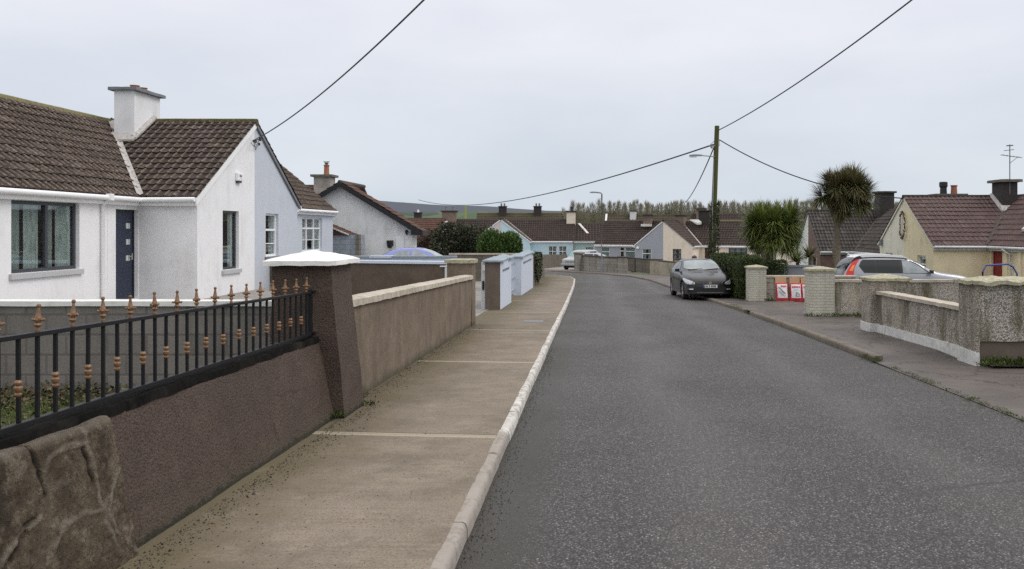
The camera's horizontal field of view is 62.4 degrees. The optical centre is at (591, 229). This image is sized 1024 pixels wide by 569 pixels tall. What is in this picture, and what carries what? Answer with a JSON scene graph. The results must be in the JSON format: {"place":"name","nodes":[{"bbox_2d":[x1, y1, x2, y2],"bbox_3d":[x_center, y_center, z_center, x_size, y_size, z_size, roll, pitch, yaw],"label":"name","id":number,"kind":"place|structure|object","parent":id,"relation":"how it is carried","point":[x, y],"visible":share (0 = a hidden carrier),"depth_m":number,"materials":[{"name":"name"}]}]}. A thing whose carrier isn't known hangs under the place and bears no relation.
{"place":"outdoors","nodes":[
{"label":"outdoors","id":0,"kind":"place"},
{"bbox_2d":[1,392,110,426],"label":"lawn","id":1,"kind":"structure","parent":0,"point":[65,394],"depth_m":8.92,"materials":[{"name":"plant"}]},
{"bbox_2d":[1,380,136,424],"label":"shrubs","id":2,"kind":"object","parent":1,"relation":"on","point":[44,390],"visible":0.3,"depth_m":8.87,"materials":[{"name":"plant"}]},
{"bbox_2d":[0,299,270,392],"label":"block wall","id":3,"kind":"structure","parent":1,"relation":"on","point":[16,315],"depth_m":9.42,"materials":[{"name":"concrete"}]},
{"bbox_2d":[205,288,479,312],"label":"yard","id":4,"kind":"structure","parent":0,"point":[253,294],"depth_m":21.96,"materials":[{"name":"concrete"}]},
{"bbox_2d":[117,275,573,568],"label":"pavement","id":5,"kind":"structure","parent":0,"point":[356,465],"depth_m":6.53,"materials":[{"name":"concrete"}]},
{"bbox_2d":[379,201,566,218],"bbox_3d":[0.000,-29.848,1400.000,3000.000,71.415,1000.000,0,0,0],"label":"hills","id":6,"kind":"structure","parent":0,"point":[406,210],"depth_m":1493.09,"materials":[{"name":"plant"}]},
{"bbox_2d":[475,281,512,309],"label":"driveway","id":7,"kind":"structure","parent":0,"point":[477,295],"depth_m":30.73,"materials":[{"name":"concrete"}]},
{"bbox_2d":[383,248,442,255],"bbox_3d":[-7.000,1.490,35.000,4.100,1.460,1.720,0,0,0],"label":"parked car","id":8,"kind":"object","parent":7,"relation":"on","point":[412,252],"visible":0.23,"depth_m":34.37,"materials":[{"name":"paint"}]},
{"bbox_2d":[0,0,1023,212],"label":"sky","id":9,"kind":"structure","parent":0,"point":[465,102],"materials":[{"name":"grey"}]},
{"bbox_2d":[545,266,573,269],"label":"forecourt","id":10,"kind":"structure","parent":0,"point":[559,268],"depth_m":80.47,"materials":[{"name":"concrete"}]},
{"bbox_2d":[561,250,597,269],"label":"parked suv","id":11,"kind":"object","parent":10,"relation":"on","point":[567,263],"visible":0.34,"depth_m":74.61,"materials":[{"name":"white paint"}]},
{"bbox_2d":[583,253,606,255],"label":"parked car","id":12,"kind":"object","parent":10,"relation":"on","point":[595,254],"visible":0.19,"depth_m":70.42,"materials":[{"name":"white paint"}]},
{"bbox_2d":[455,271,1023,568],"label":"road","id":13,"kind":"structure","parent":0,"point":[668,430],"depth_m":7.44,"materials":[{"name":"asphalt"}]},
{"bbox_2d":[670,258,731,298],"bbox_3d":[4.158,1.880,32.641,2.024,1.495,4.486,0,-1,-3],"label":"parked car","id":14,"kind":"object","parent":13,"relation":"on","point":[696,276],"visible":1,"depth_m":31.12,"materials":[{"name":"grey paint"}]},
{"bbox_2d":[545,269,1023,419],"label":"pavement","id":15,"kind":"structure","parent":0,"point":[993,387],"depth_m":14.07,"materials":[{"name":"concrete"}]},
{"bbox_2d":[122,317,1023,568],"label":"grit","id":16,"kind":"object","parent":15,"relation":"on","point":[180,531],"visible":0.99,"depth_m":6.80,"materials":[{"name":"gravel"}]},
{"bbox_2d":[331,297,1023,420],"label":"weeds","id":17,"kind":"object","parent":15,"relation":"on","point":[995,360],"visible":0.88,"depth_m":13.03,"materials":[{"name":"green plant"}]},
{"bbox_2d":[689,126,719,253],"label":"telegraph pole","id":18,"kind":"object","parent":15,"relation":"on","point":[716,141],"visible":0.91,"depth_m":44.88,"materials":[{"name":"wood"}]},
{"bbox_2d":[420,144,713,204],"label":"overhead cable","id":19,"kind":"object","parent":18,"relation":"attached to","point":[600,179],"visible":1,"depth_m":58.66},
{"bbox_2d":[685,147,713,202],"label":"overhead cable","id":20,"kind":"object","parent":18,"relation":"attached to","point":[702,173],"visible":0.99,"depth_m":54.29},
{"bbox_2d":[707,201,720,259],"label":"ivy","id":21,"kind":"object","parent":18,"relation":"attached to","point":[716,228],"visible":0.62,"depth_m":44.86,"materials":[{"name":"green plant"}]},
{"bbox_2d":[719,139,902,198],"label":"overhead cable","id":22,"kind":"object","parent":18,"relation":"attached to","point":[791,174],"visible":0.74,"depth_m":42.77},
{"bbox_2d":[719,0,911,129],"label":"overhead cable","id":23,"kind":"object","parent":18,"relation":"attached to","point":[900,8],"visible":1,"depth_m":30.67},
{"bbox_2d":[775,276,787,300],"bbox_3d":[6.574,2.062,29.073,0.441,0.866,0.190,0,-7,-3],"label":"fuel sack","id":24,"kind":"object","parent":15,"relation":"on","point":[781,284],"visible":0.97,"depth_m":29.04,"materials":[{"name":"plastic"}]},
{"bbox_2d":[794,301,1023,365],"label":"driveway","id":25,"kind":"structure","parent":0,"point":[802,302],"depth_m":13.20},
{"bbox_2d":[789,277,801,300],"bbox_3d":[7.053,2.066,29.074,0.409,0.857,0.186,0,-7,2],"label":"fuel sack","id":26,"kind":"object","parent":25,"relation":"on","point":[795,289],"visible":0.99,"depth_m":29.04,"materials":[{"name":"plastic"}]},
{"bbox_2d":[800,277,804,300],"bbox_3d":[7.440,2.071,29.074,0.409,0.848,0.187,0,-7,-2],"label":"fuel sack","id":27,"kind":"object","parent":25,"relation":"on","point":[802,281],"visible":0.18,"depth_m":29.06,"materials":[{"name":"plastic"}]},
{"bbox_2d":[835,253,963,278],"bbox_3d":[11.135,1.760,30.400,4.630,1.740,2.082,0,0,0],"label":"parked suv","id":28,"kind":"object","parent":25,"relation":"on","point":[858,265],"visible":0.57,"depth_m":29.64,"materials":[{"name":"silver metal"}]},
{"bbox_2d":[982,263,1017,275],"bbox_3d":[9.720,1.572,20.000,0.884,1.528,0.044,0,0,0],"label":"barrier","id":29,"kind":"object","parent":25,"relation":"on","point":[1014,269],"visible":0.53,"depth_m":19.98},
{"bbox_3d":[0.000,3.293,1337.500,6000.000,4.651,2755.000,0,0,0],"label":"ground","id":30,"kind":"structure","parent":0,"visible":0},
{"bbox_2d":[0,415,138,568],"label":"stone wall","id":31,"kind":"structure","parent":30,"relation":"on","point":[63,500],"depth_m":4.30,"materials":[{"name":"stone"}]},
{"bbox_2d":[0,85,260,299],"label":"white bungalow","id":32,"kind":"object","parent":30,"relation":"on","point":[164,220],"visible":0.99,"depth_m":20.00,"materials":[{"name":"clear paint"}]},
{"bbox_2d":[9,200,83,279],"bbox_3d":[-11.070,0.185,16.660,0.660,1.510,2.220,0,0,0],"label":"window","id":33,"kind":"structure","parent":32,"relation":"in","point":[43,234],"depth_m":16.76,"materials":[{"name":"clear glass"}]},
{"bbox_2d":[116,211,132,299],"bbox_3d":[-10.894,0.612,19.515,0.092,2.055,0.840,0,0,0],"label":"front door","id":34,"kind":"structure","parent":32,"relation":"in","point":[124,220],"depth_m":19.59,"materials":[{"name":"blue paint"}]},
{"bbox_2d":[221,211,241,274],"bbox_3d":[-9.670,0.325,21.870,0.660,1.650,1.120,0,0,0],"label":"window","id":35,"kind":"structure","parent":32,"relation":"in","point":[229,217],"depth_m":22.30,"materials":[{"name":"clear glass"}]},
{"bbox_2d":[253,0,424,140],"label":"overhead cable","id":36,"kind":"object","parent":32,"relation":"attached to","point":[393,29],"visible":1,"depth_m":14.92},
{"bbox_2d":[0,336,334,547],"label":"garden wall","id":37,"kind":"structure","parent":30,"relation":"on","point":[188,444],"depth_m":5.99,"materials":[{"name":"brown paint"}]},
{"bbox_2d":[0,277,315,435],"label":"railing","id":38,"kind":"object","parent":37,"relation":"on","point":[56,412],"visible":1,"depth_m":5.38,"materials":[{"name":"black metal"}]},
{"bbox_2d":[55,118,338,288],"bbox_3d":[-12.769,-0.355,29.193,6.902,6.190,11.821,0,0,0],"label":"blue bungalow","id":39,"kind":"object","parent":30,"relation":"on","point":[294,214],"visible":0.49,"depth_m":25.27,"materials":[{"name":"white paint"}]},
{"bbox_2d":[265,214,279,259],"bbox_3d":[-9.670,0.210,24.685,0.660,1.380,1.130,0,0,0],"label":"window","id":40,"kind":"structure","parent":39,"relation":"in","point":[270,218],"depth_m":25.08,"materials":[{"name":"white plastic"}]},
{"bbox_2d":[302,217,323,251],"bbox_3d":[-11.070,0.240,32.450,0.660,1.420,2.440,0,0,0],"label":"window","id":41,"kind":"structure","parent":39,"relation":"in","point":[310,226],"depth_m":33.17,"materials":[{"name":"white plastic"}]},
{"bbox_2d":[262,251,363,418],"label":"gate pillar","id":42,"kind":"structure","parent":30,"relation":"on","point":[327,275],"depth_m":8.71,"materials":[{"name":"brown paint"}]},
{"bbox_2d":[333,224,364,255],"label":"shed","id":43,"kind":"structure","parent":30,"relation":"on","point":[350,243],"depth_m":36.10,"materials":[{"name":"tile"}]},
{"bbox_2d":[270,260,446,294],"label":"boundary wall","id":44,"kind":"structure","parent":30,"relation":"on","point":[370,275],"depth_m":24.50,"materials":[{"name":"concrete"}]},
{"bbox_2d":[307,161,427,255],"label":"gabled house","id":45,"kind":"structure","parent":30,"relation":"on","point":[374,221],"depth_m":38.00,"materials":[{"name":"paint"}]},
{"bbox_2d":[355,255,456,260],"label":"boundary wall","id":46,"kind":"structure","parent":30,"relation":"on","point":[407,258],"depth_m":30.00,"materials":[{"name":"white stone"}]},
{"bbox_2d":[352,275,472,394],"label":"garden wall","id":47,"kind":"structure","parent":30,"relation":"on","point":[399,328],"depth_m":12.32,"materials":[{"name":"concrete"}]},
{"bbox_2d":[407,218,445,250],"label":"cream cottage","id":48,"kind":"structure","parent":30,"relation":"on","point":[429,223],"depth_m":94.73,"materials":[{"name":"brown tile"}]},
{"bbox_2d":[413,210,422,217],"bbox_3d":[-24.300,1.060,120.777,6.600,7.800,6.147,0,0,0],"label":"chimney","id":49,"kind":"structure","parent":48,"relation":"on","point":[417,214],"depth_m":120.30,"materials":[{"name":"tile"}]},
{"bbox_2d":[417,227,442,250],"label":"shrub","id":50,"kind":"object","parent":30,"relation":"on","point":[425,244],"visible":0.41,"depth_m":63.50,"materials":[{"name":"brown plant"}]},
{"bbox_2d":[444,258,477,325],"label":"gate pillar","id":51,"kind":"structure","parent":30,"relation":"on","point":[459,266],"depth_m":19.05,"materials":[{"name":"concrete"}]},
{"bbox_2d":[428,220,494,255],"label":"shrub","id":52,"kind":"object","parent":30,"relation":"on","point":[461,238],"visible":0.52,"depth_m":57.03,"materials":[{"name":"green plant"}]},
{"bbox_2d":[441,207,501,250],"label":"pink bungalow","id":53,"kind":"object","parent":30,"relation":"on","point":[452,217],"visible":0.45,"depth_m":95.70,"materials":[{"name":"white tile"}]},
{"bbox_2d":[449,253,515,280],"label":"block wall","id":54,"kind":"structure","parent":30,"relation":"on","point":[480,257],"depth_m":42.00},
{"bbox_2d":[481,254,513,309],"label":"gate pillar","id":55,"kind":"structure","parent":30,"relation":"on","point":[495,282],"depth_m":24.38,"materials":[{"name":"white stone"}]},
{"bbox_2d":[511,262,514,292],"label":"garden gate","id":56,"kind":"structure","parent":55,"relation":"attached to","point":[512,277],"depth_m":31.09,"materials":[{"name":"white metal"}]},
{"bbox_2d":[475,228,522,252],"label":"shrub","id":57,"kind":"object","parent":30,"relation":"on","point":[491,240],"visible":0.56,"depth_m":54.18,"materials":[{"name":"green plant"}]},
{"bbox_2d":[429,275,574,568],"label":"kerb","id":58,"kind":"structure","parent":30,"relation":"on","point":[448,554],"depth_m":6.54,"materials":[{"name":"concrete"}]},
{"bbox_2d":[476,203,562,218],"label":"mossy roof terrace","id":59,"kind":"structure","parent":30,"relation":"on","point":[536,214],"depth_m":122.40,"materials":[{"name":"tile"}]},
{"bbox_2d":[510,250,534,294],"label":"gate pillar","id":60,"kind":"structure","parent":30,"relation":"on","point":[523,273],"depth_m":32.99,"materials":[{"name":"white stone"}]},
{"bbox_2d":[501,207,576,256],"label":"light blue bungalow","id":61,"kind":"object","parent":30,"relation":"on","point":[550,236],"visible":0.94,"depth_m":94.08,"materials":[{"name":"white tile"}]},
{"bbox_2d":[548,246,556,254],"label":"window","id":62,"kind":"structure","parent":61,"relation":"in","point":[552,250],"depth_m":93.64,"materials":[{"name":"white plastic"}]},
{"bbox_2d":[559,246,566,254],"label":"window","id":63,"kind":"structure","parent":61,"relation":"in","point":[562,249],"depth_m":93.67,"materials":[{"name":"glass"}]},
{"bbox_2d":[533,255,544,285],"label":"block wall","id":64,"kind":"structure","parent":30,"relation":"on","point":[543,273],"depth_m":48.76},
{"bbox_2d":[533,251,542,283],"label":"ivy","id":65,"kind":"object","parent":64,"relation":"attached to","point":[538,267],"visible":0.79,"depth_m":40.61,"materials":[{"name":"green plant"}]},
{"bbox_2d":[545,255,566,267],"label":"block wall","id":66,"kind":"structure","parent":30,"relation":"on","point":[551,261],"depth_m":85.17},
{"bbox_2d":[575,204,584,222],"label":"poplar","id":67,"kind":"object","parent":30,"relation":"on","point":[579,215],"visible":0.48,"depth_m":249.68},
{"bbox_2d":[581,202,586,222],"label":"poplar","id":68,"kind":"object","parent":30,"relation":"on","point":[583,209],"visible":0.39,"depth_m":264.97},
{"bbox_2d":[584,207,592,222],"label":"poplar","id":69,"kind":"object","parent":30,"relation":"on","point":[588,219],"visible":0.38,"depth_m":247.96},
{"bbox_2d":[574,223,603,249],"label":"green cottage","id":70,"kind":"structure","parent":30,"relation":"on","point":[586,234],"depth_m":94.97,"materials":[{"name":"white tile"}]},
{"bbox_2d":[590,191,602,271],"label":"street lamp","id":71,"kind":"object","parent":30,"relation":"on","point":[601,264],"visible":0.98,"depth_m":65.76,"materials":[{"name":"metal"}]},
{"bbox_2d":[595,202,607,222],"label":"poplar","id":72,"kind":"object","parent":30,"relation":"on","point":[599,214],"visible":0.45,"depth_m":250.07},
{"bbox_2d":[573,252,630,272],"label":"block wall","id":73,"kind":"structure","parent":30,"relation":"on","point":[618,264],"depth_m":67.79,"materials":[{"name":"concrete"}]},
{"bbox_2d":[606,200,612,214],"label":"poplar","id":74,"kind":"object","parent":30,"relation":"on","point":[609,206],"visible":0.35,"depth_m":251.59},
{"bbox_2d":[594,214,681,258],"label":"grey bungalow","id":75,"kind":"object","parent":30,"relation":"on","point":[643,238],"visible":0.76,"depth_m":84.86,"materials":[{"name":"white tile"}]},
{"bbox_2d":[602,247,608,255],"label":"window","id":76,"kind":"structure","parent":75,"relation":"in","point":[605,250],"depth_m":85.31,"materials":[{"name":"white plastic"}]},
{"bbox_2d":[625,247,634,257],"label":"window","id":77,"kind":"structure","parent":75,"relation":"in","point":[629,251],"depth_m":84.21,"materials":[{"name":"glass"}]},
{"bbox_2d":[642,249,650,258],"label":"window","id":78,"kind":"structure","parent":75,"relation":"in","point":[646,253],"depth_m":80.93,"materials":[{"name":"white plastic"}]},
{"bbox_2d":[643,202,651,213],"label":"poplar","id":79,"kind":"object","parent":30,"relation":"on","point":[647,206],"visible":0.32,"depth_m":248.14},
{"bbox_2d":[605,210,690,219],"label":"terrace","id":80,"kind":"structure","parent":30,"relation":"on","point":[632,215],"depth_m":109.82,"materials":[{"name":"tile"}]},
{"bbox_2d":[655,202,664,213],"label":"poplar","id":81,"kind":"object","parent":30,"relation":"on","point":[659,209],"visible":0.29,"depth_m":249.39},
{"bbox_2d":[649,258,680,275],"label":"garden wall","id":82,"kind":"structure","parent":30,"relation":"on","point":[661,267],"depth_m":59.27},
{"bbox_2d":[628,257,649,273],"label":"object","id":83,"kind":"structure","parent":82,"relation":"attached to","point":[640,265],"depth_m":62.38,"materials":[{"name":"grey wood"}]},
{"bbox_2d":[663,202,671,213],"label":"poplar","id":84,"kind":"object","parent":30,"relation":"on","point":[666,204],"visible":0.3,"depth_m":251.82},
{"bbox_2d":[670,200,678,213],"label":"poplar","id":85,"kind":"object","parent":30,"relation":"on","point":[673,207],"visible":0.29,"depth_m":251.07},
{"bbox_2d":[676,200,683,213],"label":"poplar","id":86,"kind":"object","parent":30,"relation":"on","point":[681,205],"visible":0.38,"depth_m":250.34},
{"bbox_2d":[689,200,697,213],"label":"poplar","id":87,"kind":"object","parent":30,"relation":"on","point":[694,207],"visible":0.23,"depth_m":248.22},
{"bbox_2d":[545,270,882,364],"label":"kerb","id":88,"kind":"structure","parent":30,"relation":"on","point":[845,346],"depth_m":19.18,"materials":[{"name":"concrete"}]},
{"bbox_2d":[690,208,747,219],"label":"terrace","id":89,"kind":"structure","parent":30,"relation":"on","point":[729,216],"depth_m":105.41,"materials":[{"name":"tile"}]},
{"bbox_2d":[721,201,729,212],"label":"poplar","id":90,"kind":"object","parent":30,"relation":"on","point":[726,210],"visible":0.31,"depth_m":251.67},
{"bbox_2d":[663,210,803,264],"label":"cream bungalow","id":91,"kind":"object","parent":30,"relation":"on","point":[692,240],"visible":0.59,"depth_m":80.32,"materials":[{"name":"brown tile"}]},
{"bbox_2d":[673,249,680,260],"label":"window","id":92,"kind":"structure","parent":91,"relation":"in","point":[676,252],"depth_m":79.65,"materials":[{"name":"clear glass"}]},
{"bbox_2d":[729,248,746,253],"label":"window","id":93,"kind":"structure","parent":91,"relation":"in","point":[732,250],"depth_m":79.75,"materials":[{"name":"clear glass"}]},
{"bbox_2d":[710,252,763,298],"bbox_3d":[5.652,1.899,33.397,1.194,2.029,7.324,0,0,0],"label":"hedge","id":94,"kind":"object","parent":30,"relation":"on","point":[733,265],"visible":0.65,"depth_m":30.61,"materials":[{"name":"green plant"}]},
{"bbox_2d":[744,265,767,300],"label":"gate pillar","id":95,"kind":"structure","parent":30,"relation":"on","point":[755,282],"depth_m":29.00,"materials":[{"name":"beige paint"}]},
{"bbox_2d":[735,197,809,263],"bbox_3d":[7.178,0.692,33.071,3.287,4.064,3.194,0,0,0],"label":"cabbage palm","id":96,"kind":"object","parent":30,"relation":"on","point":[769,232],"visible":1,"depth_m":32.57,"materials":[{"name":"green plant"}]},
{"bbox_2d":[763,259,788,274],"bbox_3d":[6.750,2.015,32.012,1.488,1.856,1.098,0,0,0],"label":"hedge","id":97,"kind":"object","parent":30,"relation":"on","point":[776,267],"visible":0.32,"depth_m":31.69,"materials":[{"name":"green plant"}]},
{"bbox_2d":[783,246,809,264],"bbox_3d":[8.225,1.680,33.932,1.477,2.178,1.447,0,0,0],"label":"yucca","id":98,"kind":"object","parent":30,"relation":"on","point":[798,260],"visible":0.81,"depth_m":33.80,"materials":[{"name":"green plant"}]},
{"bbox_2d":[784,265,815,274],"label":"garden wall","id":99,"kind":"structure","parent":30,"relation":"on","point":[795,270],"depth_m":33.40,"materials":[{"name":"grey stone"}]},
{"bbox_2d":[799,201,808,219],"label":"poplar","id":100,"kind":"object","parent":30,"relation":"on","point":[803,214],"visible":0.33,"depth_m":248.45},
{"bbox_2d":[766,275,856,300],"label":"garden wall","id":101,"kind":"structure","parent":30,"relation":"on","point":[770,287],"depth_m":29.25,"materials":[{"name":"concrete"}]},
{"bbox_2d":[800,243,823,264],"bbox_3d":[9.017,1.617,34.801,1.372,2.348,1.210,0,0,39],"label":"yucca","id":102,"kind":"object","parent":30,"relation":"on","point":[809,253],"visible":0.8,"depth_m":34.73,"materials":[{"name":"green plant"}]},
{"bbox_2d":[802,266,836,315],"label":"gate pillar","id":103,"kind":"structure","parent":30,"relation":"on","point":[819,286],"depth_m":22.40,"materials":[{"name":"beige paint"}]},
{"bbox_2d":[796,209,873,264],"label":"white bungalow","id":104,"kind":"object","parent":30,"relation":"on","point":[805,228],"visible":0.04,"depth_m":58.23,"materials":[{"name":"paint"}]},
{"bbox_2d":[807,161,883,268],"bbox_3d":[10.846,-0.074,35.665,3.520,5.786,2.960,0,0,-32],"label":"cabbage palm","id":105,"kind":"object","parent":30,"relation":"on","point":[846,189],"visible":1,"depth_m":35.42,"materials":[{"name":"green plant"}]},
{"bbox_2d":[807,191,896,267],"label":"brown bungalow","id":106,"kind":"object","parent":30,"relation":"on","point":[860,235],"visible":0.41,"depth_m":55.69,"materials":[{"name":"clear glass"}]},
{"bbox_2d":[859,274,912,331],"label":"gate pillar","id":107,"kind":"structure","parent":30,"relation":"on","point":[871,284],"depth_m":18.15,"materials":[{"name":"concrete"}]},
{"bbox_2d":[835,279,958,316],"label":"garden wall","id":108,"kind":"structure","parent":30,"relation":"on","point":[848,295],"depth_m":22.50,"materials":[{"name":"concrete"}]},
{"bbox_2d":[875,291,958,357],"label":"garden wall","id":109,"kind":"structure","parent":30,"relation":"on","point":[928,322],"depth_m":15.80,"materials":[{"name":"concrete"}]},
{"bbox_2d":[877,195,1015,255],"bbox_3d":[18.395,1.238,43.491,8.030,5.745,9.221,0,0,0],"label":"cream bungalow","id":110,"kind":"object","parent":30,"relation":"on","point":[890,242],"visible":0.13,"depth_m":40.00,"materials":[{"name":"paint"}]},
{"bbox_2d":[899,211,905,239],"bbox_3d":[14.398,-0.192,38.996,0.141,1.370,0.747,0,0,0],"label":"wreath","id":111,"kind":"object","parent":110,"relation":"attached to","point":[902,236],"visible":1,"depth_m":38.99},
{"bbox_2d":[903,144,1023,276],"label":"yellow bungalow","id":112,"kind":"object","parent":30,"relation":"on","point":[964,238],"visible":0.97,"depth_m":36.65,"materials":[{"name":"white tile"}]},
{"bbox_2d":[919,255,925,266],"bbox_3d":[14.770,1.700,36.975,0.660,1.140,1.090,0,0,0],"label":"window","id":113,"kind":"structure","parent":112,"relation":"in","point":[922,259],"depth_m":37.35,"materials":[{"name":"glass"}]},
{"bbox_2d":[994,252,1001,276],"bbox_3d":[16.970,1.982,34.975,0.040,2.055,0.860,0,0,0],"label":"front door","id":114,"kind":"structure","parent":112,"relation":"in","point":[997,255],"depth_m":35.03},
{"bbox_2d":[952,276,1023,365],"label":"gate pillar","id":115,"kind":"structure","parent":30,"relation":"on","point":[991,316],"depth_m":13.30,"materials":[{"name":"concrete"}]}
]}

